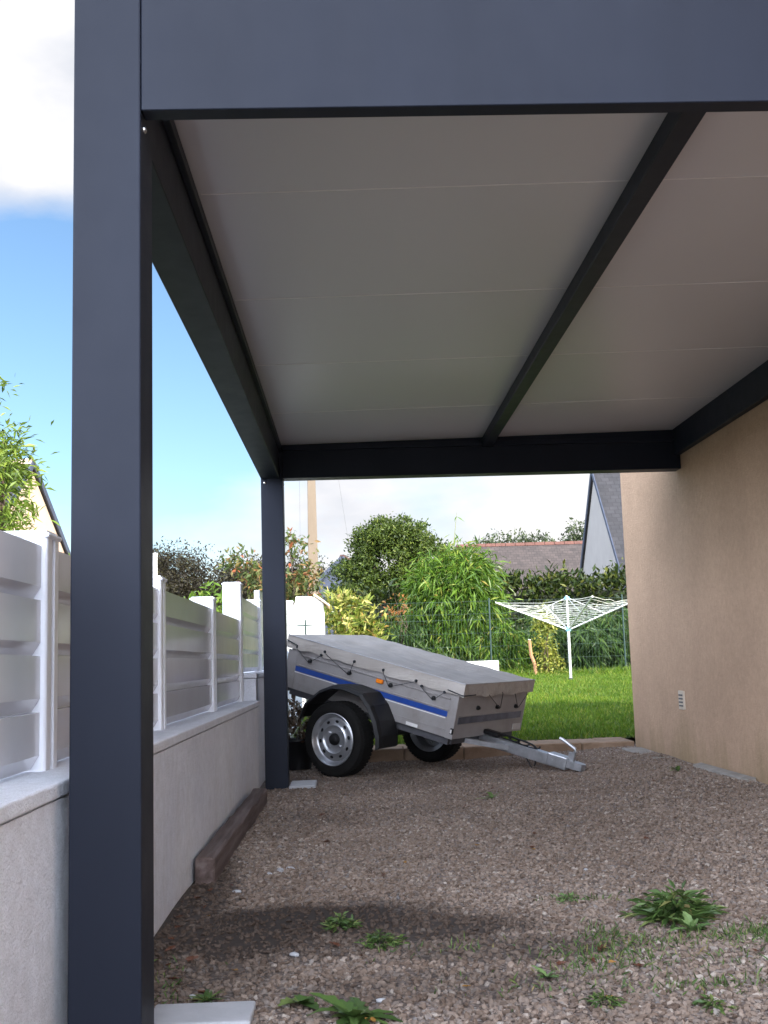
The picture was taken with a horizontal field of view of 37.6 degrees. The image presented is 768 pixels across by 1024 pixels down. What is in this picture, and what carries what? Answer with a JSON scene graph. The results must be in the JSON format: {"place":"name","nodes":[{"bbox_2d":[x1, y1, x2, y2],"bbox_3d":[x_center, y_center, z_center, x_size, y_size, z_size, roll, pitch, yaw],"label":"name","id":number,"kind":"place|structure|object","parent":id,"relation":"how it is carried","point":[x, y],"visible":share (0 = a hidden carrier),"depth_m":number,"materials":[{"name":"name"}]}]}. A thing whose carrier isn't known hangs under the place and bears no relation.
{"place":"outdoors","nodes":[
{"label":"outdoors","id":0,"kind":"place"},
{"bbox_2d":[0,0,589,589],"label":"sky","id":1,"kind":"structure","parent":0,"point":[207,484],"materials":[{"name":"blue"}]},
{"bbox_2d":[154,744,767,1023],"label":"gravel drive","id":2,"kind":"structure","parent":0,"point":[236,941],"depth_m":3.81,"materials":[{"name":"grey gravel"}]},
{"bbox_2d":[165,945,174,950],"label":"fallen leaf","id":3,"kind":"object","parent":2,"relation":"on","point":[170,948],"visible":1,"depth_m":3.46,"materials":[{"name":"brown plant"}]},
{"bbox_2d":[185,956,197,961],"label":"fallen leaf","id":4,"kind":"object","parent":2,"relation":"on","point":[190,958],"visible":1,"depth_m":3.34,"materials":[{"name":"brown plant"}]},
{"bbox_2d":[183,989,224,1002],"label":"weed","id":5,"kind":"object","parent":2,"relation":"on","point":[206,996],"visible":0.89,"depth_m":2.94,"materials":[{"name":"green plant"}]},
{"bbox_2d":[154,1001,255,1023],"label":"paving slab","id":6,"kind":"structure","parent":2,"relation":"on","point":[238,1012],"depth_m":2.79,"materials":[{"name":"concrete"}]},
{"bbox_2d":[195,788,266,884],"bbox_3d":[-0.747,1.623,5.793,0.087,0.136,2.550,-2,-8,-1],"label":"wooden sleeper","id":7,"kind":"object","parent":2,"relation":"on","point":[214,856],"visible":0.8,"depth_m":5.14,"materials":[{"name":"brown wood"}]},
{"bbox_2d":[289,952,298,956],"bbox_3d":[-0.271,1.332,3.398,0.036,0.015,0.025,-7,-9,37],"label":"white pebble","id":8,"kind":"object","parent":2,"relation":"on","point":[294,954],"visible":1,"depth_m":3.39,"materials":[{"name":"stone"}]},
{"bbox_2d":[278,994,318,1009],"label":"dock weed","id":9,"kind":"object","parent":2,"relation":"on","point":[307,1001],"visible":0.98,"depth_m":2.88,"materials":[{"name":"green plant"}]},
{"bbox_2d":[288,694,311,769],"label":"withered plant","id":10,"kind":"object","parent":2,"relation":"on","point":[299,759],"visible":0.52,"depth_m":9.26,"materials":[{"name":"plant"}]},
{"bbox_2d":[289,780,316,788],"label":"paving slab","id":11,"kind":"structure","parent":2,"relation":"on","point":[302,784],"depth_m":7.94,"materials":[{"name":"concrete"}]},
{"bbox_2d":[319,911,362,932],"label":"weed","id":12,"kind":"object","parent":2,"relation":"on","point":[330,922],"visible":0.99,"depth_m":3.71,"materials":[{"name":"green plant"}]},
{"bbox_2d":[306,992,402,1023],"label":"dock weed","id":13,"kind":"object","parent":2,"relation":"on","point":[354,1010],"visible":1,"depth_m":2.77,"materials":[{"name":"green plant"}]},
{"bbox_2d":[364,1017,375,1021],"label":"fallen leaf","id":14,"kind":"object","parent":2,"relation":"on","point":[373,1019],"visible":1,"depth_m":2.73,"materials":[{"name":"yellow plant"}]},
{"bbox_2d":[376,998,385,1002],"bbox_3d":[-0.007,1.259,2.910,0.029,0.012,0.020,0,-8,-10],"label":"white pebble","id":15,"kind":"object","parent":2,"relation":"on","point":[378,1000],"visible":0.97,"depth_m":2.90,"materials":[{"name":"stone"}]},
{"bbox_2d":[353,929,409,950],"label":"weed","id":16,"kind":"object","parent":2,"relation":"on","point":[373,938],"visible":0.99,"depth_m":3.46,"materials":[{"name":"green plant"}]},
{"bbox_2d":[67,0,767,1023],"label":"carport","id":17,"kind":"object","parent":2,"relation":"on","point":[411,238],"visible":0.91,"depth_m":3.64,"materials":[{"name":"grey metal"}]},
{"bbox_2d":[287,634,585,777],"bbox_3d":[0.435,1.477,8.905,2.478,1.107,1.489,-7,-9,35],"label":"trailer","id":18,"kind":"object","parent":2,"relation":"on","point":[430,706],"visible":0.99,"depth_m":8.60,"materials":[{"name":"grey metal"}]},
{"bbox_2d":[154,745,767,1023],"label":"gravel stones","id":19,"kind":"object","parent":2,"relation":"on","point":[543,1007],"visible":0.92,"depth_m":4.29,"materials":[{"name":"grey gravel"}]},
{"bbox_2d":[154,888,767,1010],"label":"thin grass","id":20,"kind":"structure","parent":2,"relation":"on","point":[762,929],"depth_m":3.26,"materials":[{"name":"green plant"}]},
{"bbox_2d":[476,791,500,798],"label":"weed","id":21,"kind":"object","parent":2,"relation":"on","point":[490,794],"visible":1,"depth_m":6.96,"materials":[{"name":"green plant"}]},
{"bbox_2d":[531,965,562,979],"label":"weed","id":22,"kind":"object","parent":2,"relation":"on","point":[542,971],"visible":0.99,"depth_m":3.05,"materials":[{"name":"green plant"}]},
{"bbox_2d":[556,960,567,964],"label":"fallen leaf","id":23,"kind":"object","parent":2,"relation":"on","point":[559,962],"visible":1,"depth_m":3.16,"materials":[{"name":"brown plant"}]},
{"bbox_2d":[556,892,587,903],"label":"weed","id":24,"kind":"object","parent":2,"relation":"on","point":[563,894],"visible":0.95,"depth_m":4.01,"materials":[{"name":"green plant"}]},
{"bbox_2d":[578,988,629,1010],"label":"weed","id":25,"kind":"object","parent":2,"relation":"on","point":[608,998],"visible":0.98,"depth_m":2.80,"materials":[{"name":"green plant"}]},
{"bbox_2d":[622,747,673,758],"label":"edging slab","id":26,"kind":"structure","parent":2,"relation":"on","point":[639,750],"depth_m":9.31,"materials":[{"name":"grey concrete"}]},
{"bbox_2d":[669,766,679,770],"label":"weed","id":27,"kind":"object","parent":2,"relation":"on","point":[677,768],"visible":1,"depth_m":7.60,"materials":[{"name":"green plant"}]},
{"bbox_2d":[618,879,730,931],"bbox_3d":[0.930,1.295,3.711,0.374,0.170,0.408,-7,-9,35],"label":"dandelion weed","id":28,"kind":"object","parent":2,"relation":"on","point":[664,906],"visible":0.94,"depth_m":3.66,"materials":[{"name":"green plant"}]},
{"bbox_2d":[667,911,712,932],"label":"pale weed","id":29,"kind":"object","parent":2,"relation":"on","point":[689,922],"visible":0.97,"depth_m":3.49,"materials":[{"name":"green plant"}]},
{"bbox_2d":[692,993,737,1015],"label":"weed","id":30,"kind":"object","parent":2,"relation":"on","point":[705,1002],"visible":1,"depth_m":2.76,"materials":[{"name":"green plant"}]},
{"bbox_2d":[693,763,756,781],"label":"edging slab","id":31,"kind":"structure","parent":2,"relation":"on","point":[717,770],"depth_m":7.36,"materials":[{"name":"grey concrete"}]},
{"bbox_2d":[290,669,634,744],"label":"lawn","id":32,"kind":"structure","parent":0,"point":[568,716],"depth_m":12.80,"materials":[{"name":"plant"}]},
{"bbox_2d":[320,585,396,639],"bbox_3d":[-0.645,2.524,22.755,1.892,2.152,1.748,1,-8,-18],"label":"yellow leaf shrub","id":33,"kind":"object","parent":32,"relation":"on","point":[352,621],"visible":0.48,"depth_m":22.76,"materials":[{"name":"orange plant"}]},
{"bbox_2d":[332,573,412,637],"bbox_3d":[0.415,2.718,25.776,3.335,2.746,1.474,-1,-8,-2],"label":"dark hedge","id":34,"kind":"object","parent":32,"relation":"on","point":[379,595],"visible":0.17,"depth_m":25.71,"materials":[{"name":"green plant"}]},
{"bbox_2d":[322,511,459,608],"bbox_3d":[0.228,2.847,35.896,4.677,5.708,3.590,-1,-8,-2],"label":"leafy tree","id":35,"kind":"object","parent":32,"relation":"on","point":[398,541],"visible":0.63,"depth_m":35.28,"materials":[{"name":"green plant"}]},
{"bbox_2d":[380,593,415,643],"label":"orange shrub","id":36,"kind":"object","parent":32,"relation":"on","point":[396,611],"visible":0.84,"depth_m":23.91,"materials":[{"name":"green plant"}]},
{"bbox_2d":[380,611,457,657],"bbox_3d":[0.504,2.965,24.224,2.297,1.684,1.868,-1,-8,-2],"label":"bamboo","id":37,"kind":"object","parent":32,"relation":"on","point":[407,641],"visible":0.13,"depth_m":23.88,"materials":[{"name":"plant"}]},
{"bbox_2d":[384,515,522,660],"bbox_3d":[1.510,1.936,24.805,3.263,3.967,2.554,-1,-8,-2],"label":"bamboo clump","id":38,"kind":"object","parent":32,"relation":"on","point":[448,580],"visible":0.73,"depth_m":24.33,"materials":[{"name":"plant"}]},
{"bbox_2d":[466,661,498,670],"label":"planter wall","id":39,"kind":"structure","parent":32,"relation":"on","point":[493,664],"depth_m":19.91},
{"bbox_2d":[339,594,628,671],"bbox_3d":[3.433,2.665,23.455,8.678,1.820,0.038,-1,-8,-2],"label":"fence","id":40,"kind":"object","parent":32,"relation":"on","point":[519,645],"visible":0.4,"depth_m":23.45,"materials":[{"name":"green metal"}]},
{"bbox_2d":[465,617,539,671],"bbox_3d":[2.506,2.985,24.036,1.758,1.614,1.439,-1,-8,-2],"label":"bamboo","id":41,"kind":"object","parent":32,"relation":"on","point":[503,655],"visible":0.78,"depth_m":23.77,"materials":[{"name":"plant"}]},
{"bbox_2d":[528,639,536,674],"bbox_3d":[3.025,2.987,22.898,0.174,0.820,0.087,-1,-8,-2],"label":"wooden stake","id":42,"kind":"object","parent":32,"relation":"on","point":[531,656],"visible":0.89,"depth_m":22.88,"materials":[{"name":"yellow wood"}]},
{"bbox_2d":[526,602,568,675],"bbox_3d":[3.318,2.647,23.032,0.819,1.642,0.736,-1,-8,-2],"label":"yellow conifer","id":43,"kind":"object","parent":32,"relation":"on","point":[546,653],"visible":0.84,"depth_m":22.98,"materials":[{"name":"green plant"}]},
{"bbox_2d":[490,557,628,669],"bbox_3d":[5.320,2.540,26.177,6.402,3.039,1.806,-1,-8,-2],"label":"laurel hedge","id":44,"kind":"object","parent":32,"relation":"on","point":[554,589],"visible":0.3,"depth_m":25.88,"materials":[{"name":"green plant"}]},
{"bbox_2d":[491,605,630,670],"bbox_3d":[4.295,2.874,24.493,4.678,1.850,2.089,-1,-8,-2],"label":"bamboo","id":45,"kind":"object","parent":32,"relation":"on","point":[603,648],"visible":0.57,"depth_m":24.17,"materials":[{"name":"plant"}]},
{"bbox_2d":[495,596,627,679],"bbox_3d":[3.436,2.390,20.968,1.976,1.670,1.976,-7,-9,35],"label":"clothes dryer","id":46,"kind":"object","parent":32,"relation":"on","point":[568,628],"visible":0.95,"depth_m":20.94,"materials":[{"name":"metal"}]},
{"bbox_2d":[499,665,631,676],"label":"tall grass","id":47,"kind":"structure","parent":32,"relation":"on","point":[616,669],"depth_m":22.98,"materials":[{"name":"green plant"}]},
{"label":"ground","id":48,"kind":"structure","parent":0,"visible":0},
{"bbox_2d":[0,375,59,530],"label":"thuja","id":49,"kind":"object","parent":48,"relation":"on","point":[8,518],"visible":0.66,"depth_m":16.98,"materials":[{"name":"green leaves"},{"name":"bark"}]},
{"bbox_2d":[0,458,70,554],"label":"cream house","id":50,"kind":"structure","parent":48,"relation":"on","point":[47,514],"depth_m":25.57,"materials":[{"name":"cream render"},{"name":"grey slate"}]},
{"bbox_2d":[0,653,301,1023],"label":"garden wall","id":51,"kind":"structure","parent":48,"relation":"on","point":[208,772],"depth_m":2.63,"materials":[{"name":"white concrete"}]},
{"bbox_2d":[0,530,293,779],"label":"privacy fence","id":52,"kind":"object","parent":51,"relation":"on","point":[206,655],"visible":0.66,"depth_m":3.07,"materials":[{"name":"white plastic"}]},
{"bbox_2d":[153,553,157,575],"bbox_3d":[-2.803,1.683,13.828,0.072,2.380,0.072,-1,-8,-2],"label":"marker pole","id":53,"kind":"object","parent":48,"relation":"on","point":[155,564],"visible":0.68,"depth_m":13.94,"materials":[{"name":"white"}]},
{"bbox_2d":[184,581,222,613],"bbox_3d":[-2.457,2.075,16.115,1.732,2.189,1.549,-1,-8,-2],"label":"bright laurel","id":54,"kind":"object","parent":48,"relation":"on","point":[193,594],"visible":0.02,"depth_m":16.14,"materials":[{"name":"green plant"}]},
{"bbox_2d":[153,536,330,610],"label":"wood","id":55,"kind":"object","parent":48,"relation":"on","point":[179,579],"visible":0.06,"depth_m":45.07,"materials":[{"name":"plant"}]},
{"bbox_2d":[214,527,333,604],"bbox_3d":[-1.865,1.909,19.302,2.051,3.320,1.461,-1,-8,-2],"label":"reddish tree","id":56,"kind":"object","parent":48,"relation":"on","point":[301,587],"visible":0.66,"depth_m":19.30,"materials":[{"name":"green plant"}]},
{"bbox_2d":[296,620,313,700],"bbox_3d":[-1.129,2.320,16.413,0.262,1.500,0.262,-1,-8,-2],"label":"cross","id":57,"kind":"object","parent":48,"relation":"on","point":[305,625],"visible":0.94,"depth_m":16.48,"materials":[{"name":"metal"}]},
{"bbox_2d":[293,593,329,707],"bbox_3d":[-1.085,2.276,17.265,0.566,2.013,1.025,-1,-8,-2],"label":"garden hut","id":58,"kind":"object","parent":48,"relation":"on","point":[309,610],"visible":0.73,"depth_m":16.92,"materials":[{"name":"white wood"}]},
{"bbox_2d":[307,480,318,594],"bbox_3d":[-1.919,0.285,30.187,0.700,9.800,0.220,-1,-8,-2],"label":"utility pole","id":59,"kind":"object","parent":48,"relation":"on","point":[312,516],"visible":0.12,"depth_m":30.09,"materials":[{"name":"wood"}]},
{"bbox_2d":[302,555,355,634],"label":"dark roof house","id":60,"kind":"structure","parent":48,"relation":"on","point":[327,582],"depth_m":40.63,"materials":[{"name":"stone"}]},
{"bbox_2d":[470,536,497,544],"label":"distant tree","id":61,"kind":"object","parent":48,"relation":"on","point":[485,543],"visible":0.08,"depth_m":55.38,"materials":[{"name":"green plant"}]},
{"bbox_2d":[477,528,523,543],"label":"distant tree","id":62,"kind":"object","parent":48,"relation":"on","point":[506,540],"visible":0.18,"depth_m":55.27,"materials":[{"name":"green plant"}]},
{"bbox_2d":[368,737,634,761],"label":"kerb","id":63,"kind":"structure","parent":48,"relation":"on","point":[398,752],"depth_m":9.84,"materials":[{"name":"concrete"}]},
{"bbox_2d":[456,541,582,592],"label":"brown roof house","id":64,"kind":"structure","parent":48,"relation":"on","point":[524,556],"depth_m":47.65,"materials":[{"name":"tile"}]},
{"bbox_2d":[509,528,542,542],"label":"distant tree","id":65,"kind":"object","parent":48,"relation":"on","point":[522,536],"visible":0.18,"depth_m":55.47,"materials":[{"name":"green plant"}]},
{"bbox_2d":[528,530,555,541],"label":"distant tree","id":66,"kind":"object","parent":48,"relation":"on","point":[544,539],"visible":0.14,"depth_m":55.41,"materials":[{"name":"green plant"}]},
{"bbox_2d":[558,517,584,540],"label":"corner tree","id":67,"kind":"object","parent":48,"relation":"on","point":[573,536],"visible":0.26,"depth_m":49.40,"materials":[{"name":"green plant"}]},
{"bbox_2d":[579,473,625,589],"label":"grey gable house","id":68,"kind":"structure","parent":48,"relation":"on","point":[603,541],"depth_m":30.99,"materials":[{"name":"slate"},{"name":"plaster"}]},
{"bbox_2d":[620,399,767,784],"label":"house","id":69,"kind":"structure","parent":48,"relation":"on","point":[695,530],"depth_m":7.84,"materials":[{"name":"beige paint"}]}
]}

